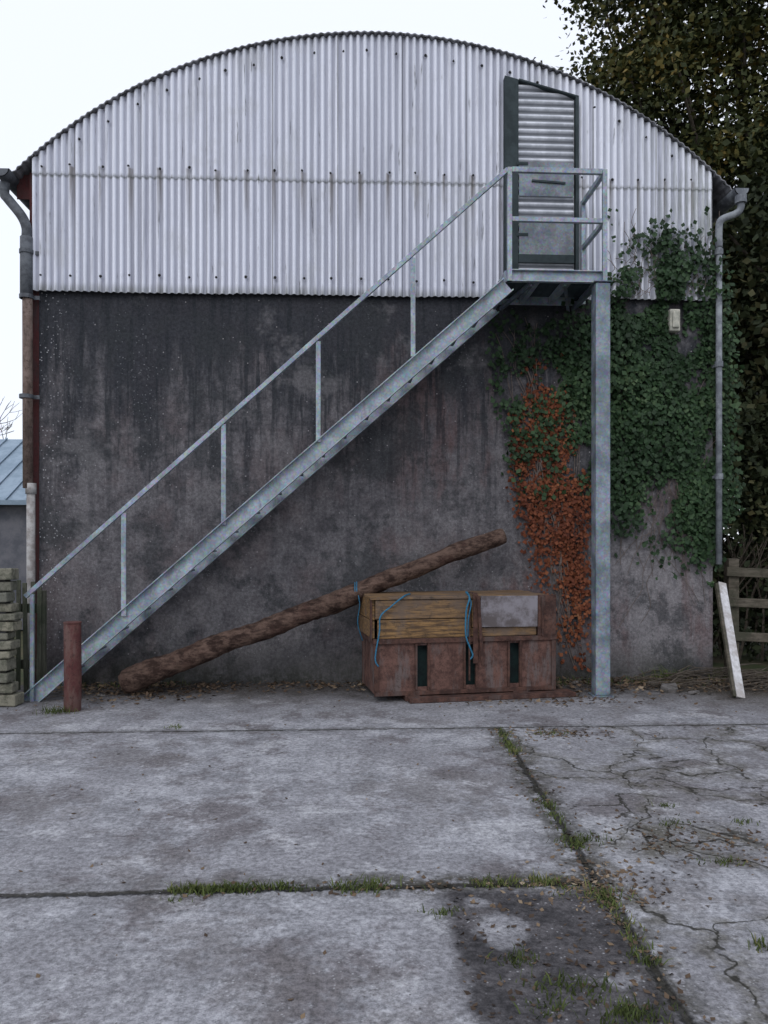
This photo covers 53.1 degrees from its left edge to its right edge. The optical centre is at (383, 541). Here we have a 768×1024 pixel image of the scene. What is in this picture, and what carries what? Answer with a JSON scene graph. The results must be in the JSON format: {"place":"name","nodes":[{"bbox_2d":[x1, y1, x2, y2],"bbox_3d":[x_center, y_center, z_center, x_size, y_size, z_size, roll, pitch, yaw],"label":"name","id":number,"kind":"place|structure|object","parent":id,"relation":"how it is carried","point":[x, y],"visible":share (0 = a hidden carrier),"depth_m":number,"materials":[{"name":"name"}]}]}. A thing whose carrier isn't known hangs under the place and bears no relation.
{"place":"outdoors","nodes":[
{"label":"outdoors","id":0,"kind":"place"},
{"bbox_2d":[0,438,25,629],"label":"neighbouring shed","id":1,"kind":"structure","parent":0,"point":[12,523],"depth_m":13.11,"materials":[{"name":"grey metal"}]},
{"bbox_2d":[0,679,767,1023],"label":"concrete yard","id":2,"kind":"structure","parent":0,"point":[302,793],"depth_m":3.69,"materials":[{"name":"grey concrete"}]},
{"bbox_2d":[0,568,23,706],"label":"concrete block stack","id":3,"kind":"object","parent":2,"relation":"on","point":[10,625],"visible":1,"depth_m":6.97,"materials":[{"name":"grey concrete"}]},
{"bbox_2d":[11,580,46,692],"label":"wooden gate","id":4,"kind":"structure","parent":2,"relation":"on","point":[41,654],"depth_m":7.54,"materials":[{"name":"brown wood"}]},
{"bbox_2d":[63,621,81,711],"bbox_3d":[-2.773,1.105,6.834,0.156,0.791,0.156,0,0,-3],"label":"steel bollard","id":5,"kind":"object","parent":2,"relation":"on","point":[72,667],"visible":0.98,"depth_m":6.77,"materials":[{"name":"metal"}]},
{"bbox_2d":[118,528,506,692],"bbox_3d":[-0.663,0.666,7.714,3.884,1.611,0.257,0,0,-6],"label":"timber log","id":6,"kind":"object","parent":2,"relation":"on","point":[136,677],"visible":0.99,"depth_m":7.61,"materials":[{"name":"brown wood"}]},
{"bbox_2d":[24,166,613,701],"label":"metal staircase","id":7,"kind":"structure","parent":2,"relation":"on","point":[534,288],"depth_m":7.42,"materials":[{"name":"metal"}]},
{"bbox_2d":[7,674,767,1023],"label":"fallen leaves","id":8,"kind":"object","parent":2,"relation":"on","point":[147,692],"visible":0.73,"depth_m":3.69,"materials":[{"name":"brown plant"}]},
{"bbox_2d":[96,681,711,696],"bbox_3d":[0.345,1.468,7.710,6.263,0.110,0.665,0,0,-3],"label":"rubble","id":9,"kind":"object","parent":2,"relation":"on","point":[667,688],"visible":0.82,"depth_m":7.63,"materials":[{"name":"stone"}]},
{"bbox_2d":[359,590,575,703],"bbox_3d":[0.792,0.987,7.664,2.000,1.021,0.884,0,0,-11],"label":"steel and timber crate","id":10,"kind":"object","parent":2,"relation":"on","point":[434,646],"visible":0.98,"depth_m":7.35,"materials":[{"name":"brown wood"}]},
{"bbox_2d":[631,663,767,692],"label":"stick pile","id":11,"kind":"object","parent":2,"relation":"on","point":[756,679],"visible":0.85,"depth_m":7.96,"materials":[{"name":"brown plant"}]},
{"bbox_2d":[714,582,744,698],"bbox_3d":[3.487,0.963,7.763,0.122,1.081,0.919,0,0,13],"label":"leaning plank","id":12,"kind":"object","parent":2,"relation":"on","point":[731,652],"visible":1,"depth_m":7.72,"materials":[{"name":"white wood"}]},
{"bbox_2d":[0,0,767,542],"label":"sky","id":13,"kind":"structure","parent":0,"point":[60,60],"materials":[{"name":"white"}]},
{"bbox_2d":[14,550,767,684],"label":"ground","id":14,"kind":"structure","parent":0,"point":[718,662],"depth_m":9.78,"materials":[{"name":"green plant"}]},
{"bbox_2d":[0,399,20,438],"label":"bare tree","id":15,"kind":"object","parent":14,"relation":"on","point":[8,428],"visible":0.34,"depth_m":22.64,"materials":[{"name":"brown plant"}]},
{"bbox_2d":[12,30,731,684],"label":"arched barn","id":16,"kind":"structure","parent":14,"relation":"on","point":[218,236],"depth_m":8.14,"materials":[{"name":"grey paint"}]},
{"bbox_2d":[0,168,39,687],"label":"drainpipe","id":17,"kind":"object","parent":16,"relation":"attached to","point":[9,180],"visible":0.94,"depth_m":7.89,"materials":[{"name":"plastic"}]},
{"bbox_2d":[519,84,573,269],"bbox_3d":[1.721,-3.782,8.171,0.597,2.223,0.028,0,0,-3],"label":"door leaf","id":18,"kind":"structure","parent":16,"relation":"in","point":[546,124],"depth_m":8.17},
{"bbox_2d":[485,206,745,671],"bbox_3d":[2.514,-0.981,8.204,2.870,5.186,0.287,0,0,-3],"label":"ivy","id":19,"kind":"object","parent":16,"relation":"attached to","point":[533,447],"visible":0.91,"depth_m":8.26,"materials":[{"name":"green plant"}]},
{"bbox_2d":[667,309,679,332],"bbox_3d":[3.131,-2.388,8.298,0.112,0.237,0.132,0,0,-3],"label":"electrical box","id":20,"kind":"object","parent":16,"relation":"attached to","point":[673,319],"visible":1,"depth_m":8.26,"materials":[{"name":"white plastic"}]},
{"bbox_2d":[711,188,749,563],"bbox_3d":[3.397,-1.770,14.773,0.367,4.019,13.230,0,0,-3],"label":"drainpipe","id":21,"kind":"object","parent":16,"relation":"attached to","point":[731,199],"visible":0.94,"depth_m":8.19,"materials":[{"name":"grey metal"}]},
{"bbox_2d":[533,0,767,619],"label":"autumn tree","id":22,"kind":"object","parent":14,"relation":"on","point":[640,63],"visible":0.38,"depth_m":13.00,"materials":[{"name":"green plant"}]},
{"bbox_2d":[713,170,767,626],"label":"autumn tree","id":23,"kind":"object","parent":14,"relation":"on","point":[741,223],"visible":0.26,"depth_m":11.12,"materials":[{"name":"green plant"}]},
{"bbox_2d":[713,328,767,662],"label":"hedge","id":24,"kind":"object","parent":14,"relation":"on","point":[756,495],"visible":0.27,"depth_m":9.74,"materials":[{"name":"green plant"}]},
{"bbox_2d":[724,558,767,677],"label":"wooden fence","id":25,"kind":"object","parent":14,"relation":"on","point":[733,572],"visible":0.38,"depth_m":8.57,"materials":[{"name":"brown wood"}]},
{"bbox_2d":[32,665,767,1023],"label":"grass","id":26,"kind":"structure","parent":0,"point":[634,1011],"depth_m":3.28,"materials":[{"name":"green plant"}]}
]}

